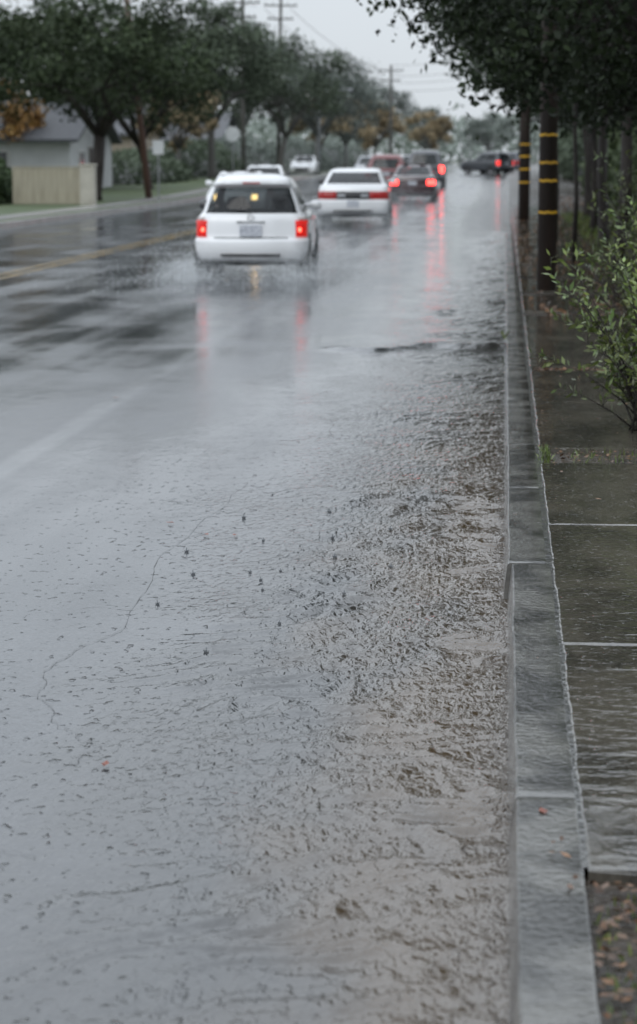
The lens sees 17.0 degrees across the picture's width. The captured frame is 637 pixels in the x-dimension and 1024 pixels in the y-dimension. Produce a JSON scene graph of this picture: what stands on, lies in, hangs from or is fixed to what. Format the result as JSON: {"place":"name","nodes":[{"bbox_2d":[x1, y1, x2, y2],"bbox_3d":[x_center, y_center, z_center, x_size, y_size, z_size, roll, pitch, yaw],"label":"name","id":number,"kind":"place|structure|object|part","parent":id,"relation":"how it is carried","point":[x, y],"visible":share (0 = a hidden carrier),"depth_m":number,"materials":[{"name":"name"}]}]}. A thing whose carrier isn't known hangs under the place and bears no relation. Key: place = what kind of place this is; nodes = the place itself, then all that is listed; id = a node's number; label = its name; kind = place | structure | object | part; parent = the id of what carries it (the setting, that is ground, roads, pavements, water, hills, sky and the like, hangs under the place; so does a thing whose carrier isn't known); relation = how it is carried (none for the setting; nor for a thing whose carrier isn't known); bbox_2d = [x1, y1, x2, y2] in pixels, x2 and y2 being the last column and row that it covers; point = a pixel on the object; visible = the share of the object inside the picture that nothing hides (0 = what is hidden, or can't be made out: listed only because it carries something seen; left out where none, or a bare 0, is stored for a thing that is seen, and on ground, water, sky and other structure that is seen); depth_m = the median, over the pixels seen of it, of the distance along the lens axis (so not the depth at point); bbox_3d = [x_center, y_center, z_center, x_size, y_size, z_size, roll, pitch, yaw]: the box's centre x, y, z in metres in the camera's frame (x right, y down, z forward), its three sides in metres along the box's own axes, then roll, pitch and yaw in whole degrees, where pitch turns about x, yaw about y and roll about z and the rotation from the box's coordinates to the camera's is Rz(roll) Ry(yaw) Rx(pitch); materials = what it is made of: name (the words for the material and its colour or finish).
{"place":"outdoors","nodes":[
{"label":"outdoors","id":0,"kind":"place"},
{"bbox_2d":[78,164,96,204],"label":"gate pier","id":1,"kind":"structure","parent":0,"point":[88,187],"depth_m":72.92,"materials":[{"name":"concrete"}]},
{"bbox_2d":[0,174,321,221],"bbox_3d":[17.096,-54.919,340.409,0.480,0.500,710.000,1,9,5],"label":"grass strip","id":2,"kind":"object","parent":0,"point":[112,207],"depth_m":68.49,"materials":[{"name":"plant"}]},
{"bbox_2d":[152,140,163,200],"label":"road sign","id":3,"kind":"object","parent":2,"relation":"on","point":[158,147],"visible":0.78,"depth_m":78.63,"materials":[{"name":"metal"}]},
{"bbox_2d":[318,88,352,173],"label":"street lamp","id":4,"kind":"object","parent":2,"relation":"on","point":[319,149],"visible":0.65,"depth_m":148.34,"materials":[{"name":"metal"}]},
{"bbox_2d":[0,163,450,219],"bbox_3d":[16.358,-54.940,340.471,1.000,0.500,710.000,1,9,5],"label":"pavement","id":5,"kind":"structure","parent":0,"point":[164,197],"depth_m":73.24,"materials":[{"name":"concrete"}]},
{"bbox_2d":[225,127,239,169],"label":"road sign","id":6,"kind":"object","parent":5,"relation":"on","point":[232,134],"visible":0.83,"depth_m":105.09,"materials":[{"name":"metal"}]},
{"bbox_2d":[0,162,457,214],"bbox_3d":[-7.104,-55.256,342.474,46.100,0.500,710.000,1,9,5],"label":"verge","id":7,"kind":"structure","parent":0,"point":[113,193],"depth_m":91.10,"materials":[{"name":"green plant"}]},
{"bbox_2d":[0,157,16,204],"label":"hedge","id":8,"kind":"object","parent":7,"relation":"on","point":[6,189],"visible":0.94,"depth_m":74.78,"materials":[{"name":"green plant"}]},
{"bbox_2d":[0,79,52,144],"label":"tree","id":9,"kind":"object","parent":7,"relation":"on","point":[35,121],"visible":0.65,"depth_m":93.24,"materials":[{"name":"orange plant"}]},
{"bbox_2d":[11,167,79,203],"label":"fence","id":10,"kind":"object","parent":7,"relation":"on","point":[59,185],"visible":1,"depth_m":73.23,"materials":[{"name":"wood"}]},
{"bbox_2d":[0,0,105,126],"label":"tree","id":11,"kind":"object","parent":7,"relation":"on","point":[28,103],"visible":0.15,"depth_m":85.41,"materials":[{"name":"green plant"}]},
{"bbox_2d":[0,100,121,191],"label":"house","id":12,"kind":"structure","parent":7,"relation":"on","point":[53,142],"depth_m":93.26,"materials":[{"name":"paint"}]},
{"bbox_2d":[0,150,9,166],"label":"window","id":13,"kind":"structure","parent":12,"relation":"in","point":[4,154],"depth_m":93.19,"materials":[{"name":"grey glass"}]},
{"bbox_2d":[78,150,84,166],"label":"window","id":14,"kind":"structure","parent":12,"relation":"in","point":[81,153],"depth_m":95.24,"materials":[{"name":"grey glass"}]},
{"bbox_2d":[87,146,92,163],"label":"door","id":15,"kind":"structure","parent":12,"relation":"in","point":[89,148],"depth_m":97.04,"materials":[{"name":"grey wood"}]},
{"bbox_2d":[17,0,171,100],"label":"tree","id":16,"kind":"object","parent":7,"relation":"on","point":[49,3],"visible":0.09,"depth_m":115.95,"materials":[{"name":"green plant"}]},
{"bbox_2d":[0,0,238,200],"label":"tree","id":17,"kind":"object","parent":7,"relation":"on","point":[53,82],"visible":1,"depth_m":77.84,"materials":[{"name":"green plant"}]},
{"bbox_2d":[45,16,228,188],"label":"tree","id":18,"kind":"object","parent":7,"relation":"on","point":[194,101],"visible":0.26,"depth_m":98.30,"materials":[{"name":"green plant"}]},
{"bbox_2d":[124,0,152,201],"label":"utility pole","id":19,"kind":"object","parent":7,"relation":"on","point":[144,160],"visible":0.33,"depth_m":83.61,"materials":[{"name":"brown wood"}]},
{"bbox_2d":[111,104,166,152],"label":"house","id":20,"kind":"structure","parent":7,"relation":"on","point":[127,142],"depth_m":131.99,"materials":[{"name":"beige paint"}]},
{"bbox_2d":[111,147,196,184],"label":"hedge","id":21,"kind":"object","parent":7,"relation":"on","point":[127,167],"visible":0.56,"depth_m":108.64,"materials":[{"name":"green plant"}]},
{"bbox_2d":[75,16,233,139],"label":"tree","id":22,"kind":"object","parent":7,"relation":"on","point":[182,72],"depth_m":146.04,"materials":[{"name":"plant"}]},
{"bbox_2d":[136,91,221,166],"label":"tree","id":23,"kind":"object","parent":7,"relation":"on","point":[178,142],"visible":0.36,"depth_m":117.14,"materials":[{"name":"green plant"}]},
{"bbox_2d":[161,112,240,150],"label":"house","id":24,"kind":"structure","parent":7,"relation":"on","point":[224,126],"depth_m":165.49,"materials":[{"name":"paint"}]},
{"bbox_2d":[163,137,245,177],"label":"hedge","id":25,"kind":"object","parent":7,"relation":"on","point":[194,156],"visible":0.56,"depth_m":127.50,"materials":[{"name":"green plant"}]},
{"bbox_2d":[154,0,293,177],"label":"tree","id":26,"kind":"object","parent":7,"relation":"on","point":[214,33],"visible":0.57,"depth_m":119.62,"materials":[{"name":"green plant"}]},
{"bbox_2d":[224,0,259,169],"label":"utility pole","id":27,"kind":"object","parent":7,"relation":"on","point":[243,152],"visible":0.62,"depth_m":138.55,"materials":[{"name":"brown wood"}]},
{"bbox_2d":[215,134,284,169],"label":"hedge","id":28,"kind":"object","parent":7,"relation":"on","point":[255,155],"visible":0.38,"depth_m":150.78,"materials":[{"name":"plant"}]},
{"bbox_2d":[215,18,305,134],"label":"tree","id":29,"kind":"object","parent":7,"relation":"on","point":[250,113],"visible":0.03,"depth_m":187.22,"materials":[{"name":"plant"}]},
{"bbox_2d":[264,0,296,164],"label":"utility pole","id":30,"kind":"object","parent":7,"relation":"on","point":[280,18],"visible":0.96,"depth_m":147.18,"materials":[{"name":"brown wood"}]},
{"bbox_2d":[217,28,357,169],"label":"tree","id":31,"kind":"object","parent":7,"relation":"on","point":[323,107],"visible":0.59,"depth_m":143.46,"materials":[{"name":"green plant"}]},
{"bbox_2d":[262,136,333,172],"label":"hedge","id":32,"kind":"object","parent":7,"relation":"on","point":[293,149],"visible":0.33,"depth_m":177.24,"materials":[{"name":"plant"}]},
{"bbox_2d":[285,88,360,158],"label":"tree","id":33,"kind":"object","parent":7,"relation":"on","point":[297,128],"visible":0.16,"depth_m":196.90,"materials":[{"name":"green plant"}]},
{"bbox_2d":[260,51,386,159],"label":"tree","id":34,"kind":"object","parent":7,"relation":"on","point":[349,103],"visible":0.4,"depth_m":173.03,"materials":[{"name":"plant"}]},
{"bbox_2d":[297,136,355,169],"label":"hedge","id":35,"kind":"object","parent":7,"relation":"on","point":[335,155],"visible":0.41,"depth_m":208.12,"materials":[{"name":"plant"}]},
{"bbox_2d":[298,137,371,167],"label":"hedge","id":36,"kind":"object","parent":7,"relation":"on","point":[356,154],"visible":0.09,"depth_m":244.76,"materials":[{"name":"plant"}]},
{"bbox_2d":[305,72,397,167],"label":"tree","id":37,"kind":"object","parent":7,"relation":"on","point":[350,135],"visible":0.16,"depth_m":201.96,"materials":[{"name":"plant"}]},
{"bbox_2d":[335,112,400,154],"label":"tree","id":38,"kind":"object","parent":7,"relation":"on","point":[358,140],"visible":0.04,"depth_m":266.28,"materials":[{"name":"plant"}]},
{"bbox_2d":[346,101,409,154],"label":"tree","id":39,"kind":"object","parent":7,"relation":"on","point":[370,133],"visible":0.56,"depth_m":221.82,"materials":[{"name":"orange plant"}]},
{"bbox_2d":[353,74,419,154],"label":"tree","id":40,"kind":"object","parent":7,"relation":"on","point":[400,103],"visible":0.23,"depth_m":234.87,"materials":[{"name":"plant"}]},
{"bbox_2d":[0,164,508,1023],"bbox_3d":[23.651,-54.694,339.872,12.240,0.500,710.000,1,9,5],"label":"road","id":41,"kind":"structure","parent":0,"point":[120,404],"depth_m":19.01,"materials":[{"name":"asphalt"}]},
{"bbox_2d":[37,481,247,767],"bbox_3d":[-0.667,0.274,8.607,0.333,0.001,5.386,0,9,3],"label":"crack","id":42,"kind":"object","parent":41,"relation":"on","point":[112,634],"visible":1,"depth_m":7.36,"materials":[{"name":"asphalt"}]},
{"bbox_2d":[141,272,174,282],"bbox_3d":[-2.280,-3.367,30.672,0.110,0.001,3.000,1,9,5],"label":"white lane dash","id":43,"kind":"object","parent":41,"relation":"on","point":[160,277],"visible":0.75,"depth_m":30.42,"materials":[{"name":"paint"}]},
{"bbox_2d":[0,166,459,278],"bbox_3d":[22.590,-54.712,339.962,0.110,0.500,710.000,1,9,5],"label":"yellow centre line","id":44,"kind":"object","parent":41,"relation":"on","point":[92,256],"visible":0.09,"depth_m":36.54,"materials":[{"name":"paint"}]},
{"bbox_2d":[206,170,261,199],"bbox_3d":[-2.099,-8.526,57.689,1.864,1.380,4.612,0,9,1],"label":"car","id":45,"kind":"object","parent":41,"relation":"on","point":[222,173],"visible":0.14,"depth_m":57.60,"materials":[{"name":"white metal"}]},
{"bbox_2d":[5,160,500,305],"bbox_3d":[0.728,-10.439,66.183,11.493,2.388,86.390,1,9,5],"label":"tyre spray","id":46,"kind":"object","parent":41,"relation":"on","point":[290,272],"visible":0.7,"depth_m":29.95,"materials":[{"name":"liquid"}]},
{"bbox_2d":[195,173,321,277],"bbox_3d":[-0.872,-4.293,31.761,1.824,1.478,3.912,0,9,2],"label":"car","id":47,"kind":"object","parent":41,"relation":"on","point":[243,214],"visible":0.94,"depth_m":30.00,"materials":[{"name":"white metal"}]},
{"bbox_3d":[-0.941,-4.382,30.053,1.301,0.350,0.303,0,9,2],"label":"rear window","id":48,"kind":"part","parent":47,"relation":"part of","materials":[{"name":"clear glass"}]},
{"bbox_3d":[-0.270,-4.466,30.563,0.148,0.350,0.646,0,9,2],"label":"rear side window","id":49,"kind":"part","parent":47,"relation":"part of","materials":[{"name":"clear glass"}]},
{"bbox_3d":[-0.236,-4.595,31.347,0.146,0.350,1.144,0,9,2],"label":"front side window","id":50,"kind":"part","parent":47,"relation":"part of","materials":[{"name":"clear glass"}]},
{"bbox_2d":[247,165,289,175],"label":"car","id":51,"kind":"object","parent":41,"relation":"on","point":[275,169],"visible":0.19,"depth_m":82.83,"materials":[{"name":"white metal"}]},
{"bbox_2d":[289,155,318,174],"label":"car","id":52,"kind":"object","parent":41,"relation":"on","point":[303,164],"visible":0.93,"depth_m":146.86,"materials":[{"name":"white metal"}]},
{"bbox_2d":[318,168,395,223],"bbox_3d":[1.025,-8.512,57.391,2.102,1.450,5.030,1,9,3],"label":"car","id":53,"kind":"object","parent":41,"relation":"on","point":[347,189],"visible":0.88,"depth_m":55.09,"materials":[{"name":"white metal"}]},
{"bbox_3d":[0.946,-8.748,55.932,1.444,0.290,0.724,1,9,3],"label":"rear window","id":54,"kind":"part","parent":53,"relation":"part of","materials":[{"name":"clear glass"}]},
{"bbox_2d":[354,155,372,167],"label":"car","id":55,"kind":"object","parent":41,"relation":"on","point":[363,161],"visible":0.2,"depth_m":111.83,"materials":[{"name":"white metal"}]},
{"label":"rear window","id":56,"kind":"part","parent":55,"relation":"part of","materials":[{"name":"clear glass"}]},
{"bbox_2d":[365,154,405,183],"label":"car","id":57,"kind":"object","parent":41,"relation":"on","point":[386,164],"visible":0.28,"depth_m":96.05,"materials":[{"name":"red metal"}]},
{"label":"rear window","id":58,"kind":"part","parent":57,"relation":"part of","materials":[{"name":"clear glass"}]},
{"bbox_2d":[402,154,409,160],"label":"car","id":59,"kind":"object","parent":41,"relation":"on","point":[406,157],"visible":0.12,"depth_m":149.27,"materials":[{"name":"white metal"}]},
{"bbox_2d":[390,164,439,200],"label":"car","id":60,"kind":"object","parent":41,"relation":"on","point":[403,174],"visible":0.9,"depth_m":83.20,"materials":[{"name":"grey metal"}]},
{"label":"rear window","id":61,"kind":"part","parent":60,"relation":"part of","materials":[{"name":"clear glass"}]},
{"bbox_2d":[406,150,447,186],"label":"car","id":62,"kind":"object","parent":41,"relation":"on","point":[433,159],"visible":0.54,"depth_m":104.76,"materials":[{"name":"grey metal"}]},
{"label":"rear window","id":63,"kind":"part","parent":62,"relation":"part of","materials":[{"name":"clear glass"}]},
{"bbox_2d":[401,105,454,149],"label":"tree","id":64,"kind":"object","parent":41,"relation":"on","point":[418,124],"visible":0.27,"depth_m":313.99,"materials":[{"name":"plant"}]},
{"bbox_2d":[403,110,453,150],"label":"tree","id":65,"kind":"object","parent":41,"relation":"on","point":[433,130],"visible":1,"depth_m":294.73,"materials":[{"name":"orange plant"}]},
{"bbox_2d":[460,152,513,174],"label":"car","id":66,"kind":"object","parent":41,"relation":"on","point":[490,163],"visible":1,"depth_m":162.58,"materials":[{"name":"black metal"}]},
{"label":"front side window","id":67,"kind":"part","parent":66,"relation":"part of","materials":[{"name":"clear glass"}]},
{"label":"rear side window","id":68,"kind":"part","parent":66,"relation":"part of","materials":[{"name":"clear glass"}]},
{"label":"rear window","id":69,"kind":"part","parent":66,"relation":"part of","materials":[{"name":"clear glass"}]},
{"bbox_2d":[486,152,518,173],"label":"car","id":70,"kind":"object","parent":41,"relation":"on","point":[514,156],"visible":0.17,"depth_m":174.52,"materials":[{"name":"grey metal"}]},
{"bbox_2d":[503,173,600,1023],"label":"kerb","id":71,"kind":"structure","parent":41,"relation":"on","point":[551,973],"depth_m":5.44,"materials":[{"name":"concrete"}]},
{"bbox_2d":[539,807,547,813],"bbox_3d":[0.531,0.707,5.055,0.024,0.004,0.037,4,10,24],"label":"fallen leaf","id":72,"kind":"object","parent":71,"relation":"on","point":[542,810],"visible":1,"depth_m":5.06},
{"bbox_2d":[0,0,539,160],"label":"sky","id":73,"kind":"structure","parent":0,"point":[347,24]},
{"bbox_2d":[2,161,538,219],"bbox_3d":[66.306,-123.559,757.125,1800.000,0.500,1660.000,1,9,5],"label":"ground","id":74,"kind":"structure","parent":0,"point":[145,202],"depth_m":77.72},
{"bbox_2d":[0,163,457,228],"bbox_3d":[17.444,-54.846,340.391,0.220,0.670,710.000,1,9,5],"label":"kerb","id":75,"kind":"structure","parent":74,"relation":"on","point":[31,221],"depth_m":64.78,"materials":[{"name":"concrete"}]},
{"bbox_2d":[378,65,402,153],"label":"utility pole","id":76,"kind":"object","parent":74,"relation":"on","point":[390,125],"visible":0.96,"depth_m":196.63,"materials":[{"name":"brown wood"}]},
{"bbox_2d":[290,8,398,73],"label":"overhead wire","id":77,"kind":"object","parent":76,"relation":"attached to","point":[336,46],"visible":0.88,"depth_m":162.39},
{"bbox_2d":[239,102,558,164],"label":"distant trees","id":78,"kind":"object","parent":74,"relation":"on","point":[257,128],"visible":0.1,"depth_m":426.98,"materials":[{"name":"plant"}]},
{"bbox_2d":[460,111,516,151],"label":"tree","id":79,"kind":"object","parent":74,"relation":"on","point":[473,130],"visible":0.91,"depth_m":332.73,"materials":[{"name":"plant"}]},
{"bbox_2d":[508,162,636,1023],"bbox_3d":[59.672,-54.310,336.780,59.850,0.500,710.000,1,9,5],"label":"parkway soil","id":80,"kind":"structure","parent":0,"point":[611,890],"depth_m":4.48,"materials":[{"name":"soil"}]},
{"bbox_2d":[356,0,636,157],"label":"tree","id":81,"kind":"object","parent":80,"relation":"on","point":[625,15],"visible":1,"depth_m":21.84,"materials":[{"name":"green plant"}]},
{"bbox_2d":[393,0,601,198],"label":"tree","id":82,"kind":"object","parent":80,"relation":"on","point":[584,136],"depth_m":64.56,"materials":[{"name":"green plant"}]},
{"bbox_2d":[397,0,636,272],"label":"tree","id":83,"kind":"object","parent":80,"relation":"on","point":[626,146],"visible":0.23,"depth_m":29.24,"materials":[{"name":"green plant"}]},
{"bbox_2d":[430,23,610,129],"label":"tree","id":84,"kind":"object","parent":80,"relation":"on","point":[438,30],"depth_m":81.49,"materials":[{"name":"green plant"}]},
{"bbox_2d":[407,2,635,218],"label":"tree","id":85,"kind":"object","parent":80,"relation":"on","point":[587,177],"visible":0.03,"depth_m":54.84,"materials":[{"name":"green plant"}]},
{"bbox_2d":[431,3,616,194],"bbox_3d":[3.586,-7.227,35.311,3.442,6.013,3.652,1,9,5],"label":"sapling","id":86,"kind":"object","parent":80,"relation":"on","point":[536,81],"visible":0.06,"depth_m":35.18,"materials":[{"name":"green plant"}]},
{"bbox_2d":[518,81,530,220],"bbox_3d":[5.209,-11.943,53.463,2.300,9.700,0.420,1,9,5],"label":"utility pole","id":87,"kind":"object","parent":80,"relation":"on","point":[524,180],"visible":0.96,"depth_m":53.95,"materials":[{"name":"brown wood"}]},
{"bbox_2d":[418,0,636,248],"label":"tree","id":88,"kind":"object","parent":80,"relation":"on","point":[601,162],"visible":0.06,"depth_m":37.30,"materials":[{"name":"green plant"}]},
{"bbox_2d":[471,46,592,155],"bbox_3d":[4.801,-8.754,45.005,3.180,5.867,3.050,1,9,5],"label":"sapling","id":89,"kind":"object","parent":80,"relation":"on","point":[514,124],"visible":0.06,"depth_m":44.96,"materials":[{"name":"green plant"}]},
{"bbox_2d":[508,112,567,130],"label":"tree","id":90,"kind":"object","parent":80,"relation":"on","point":[532,123],"visible":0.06,"depth_m":234.52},
{"bbox_2d":[446,18,636,233],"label":"tree","id":91,"kind":"object","parent":80,"relation":"on","point":[593,220],"visible":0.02,"depth_m":44.94,"materials":[{"name":"green plant"}]},
{"bbox_2d":[537,6,559,289],"bbox_3d":[2.697,-6.922,24.603,2.300,9.200,0.350,1,9,5],"label":"utility pole","id":92,"kind":"object","parent":80,"relation":"on","point":[547,192],"visible":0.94,"depth_m":25.09,"materials":[{"name":"brown wood"}]},
{"bbox_2d":[510,207,587,866],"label":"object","id":93,"kind":"structure","parent":80,"relation":"on","point":[549,558],"depth_m":8.38,"materials":[{"name":"concrete"}]},
{"bbox_2d":[506,78,591,159],"bbox_3d":[5.422,-9.393,48.899,3.245,5.858,2.968,1,9,5],"label":"sapling","id":94,"kind":"object","parent":80,"relation":"on","point":[537,112],"visible":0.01,"depth_m":48.98,"materials":[{"name":"green plant"}]},
{"bbox_2d":[470,3,632,260],"bbox_3d":[4.098,-6.630,32.273,3.410,5.826,3.080,-9,13,-44],"label":"sapling","id":95,"kind":"object","parent":80,"relation":"on","point":[576,204],"visible":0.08,"depth_m":32.38,"materials":[{"name":"green plant"}]},
{"bbox_2d":[558,126,577,174],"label":"hedge","id":96,"kind":"object","parent":80,"relation":"on","point":[562,143],"visible":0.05,"depth_m":151.61,"materials":[{"name":"green plant"}]},
{"bbox_2d":[501,210,636,1023],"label":"grass tufts","id":97,"kind":"object","parent":80,"relation":"on","point":[585,235],"visible":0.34,"depth_m":11.21,"materials":[{"name":"green plant"}]},
{"bbox_2d":[510,194,636,1023],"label":"leaf litter","id":98,"kind":"object","parent":80,"relation":"on","point":[611,921],"visible":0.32,"depth_m":4.57,"materials":[{"name":"brown plant"}]},
{"bbox_2d":[558,128,597,181],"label":"hedge","id":99,"kind":"object","parent":80,"relation":"on","point":[566,166],"visible":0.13,"depth_m":114.11,"materials":[{"name":"green plant"}]},
{"bbox_2d":[578,118,619,194],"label":"hedge","id":100,"kind":"object","parent":80,"relation":"on","point":[582,164],"visible":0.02,"depth_m":88.38,"materials":[{"name":"green plant"}]},
{"bbox_2d":[578,150,636,280],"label":"shrub","id":101,"kind":"object","parent":80,"relation":"on","point":[617,212],"visible":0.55,"depth_m":22.49,"materials":[{"name":"green plant"}]},
{"bbox_2d":[583,122,636,213],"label":"hedge","id":102,"kind":"object","parent":80,"relation":"on","point":[614,152],"visible":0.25,"depth_m":59.39,"materials":[{"name":"green plant"}]},
{"bbox_2d":[590,7,635,91],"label":"tree","id":103,"kind":"object","parent":80,"relation":"on","point":[612,32],"visible":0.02,"depth_m":32.05,"materials":[{"name":"green plant"}]},
{"bbox_2d":[608,134,636,237],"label":"hedge","id":104,"kind":"object","parent":80,"relation":"on","point":[634,158],"visible":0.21,"depth_m":44.88,"materials":[{"name":"green plant"}]},
{"bbox_2d":[511,207,636,882],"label":"pavement","id":105,"kind":"structure","parent":0,"point":[593,542],"depth_m":8.44,"materials":[{"name":"concrete"}]},
{"bbox_2d":[485,33,596,240],"bbox_3d":[4.583,-7.805,40.073,3.074,5.601,3.090,4,10,21],"label":"sapling","id":106,"kind":"object","parent":105,"relation":"on","point":[569,87],"visible":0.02,"depth_m":40.27,"materials":[{"name":"green plant"}]},
{"bbox_2d":[527,243,636,432],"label":"shrub","id":107,"kind":"object","parent":105,"relation":"on","point":[616,366],"visible":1,"depth_m":12.08,"materials":[{"name":"green plant"}]},
{"bbox_2d":[549,189,636,362],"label":"shrub","id":108,"kind":"object","parent":105,"relation":"on","point":[624,302],"visible":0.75,"depth_m":14.50,"materials":[{"name":"green plant"}]},
{"bbox_2d":[572,152,636,308],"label":"shrub","id":109,"kind":"object","parent":105,"relation":"on","point":[615,229],"visible":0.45,"depth_m":18.15,"materials":[{"name":"green plant"}]}
]}

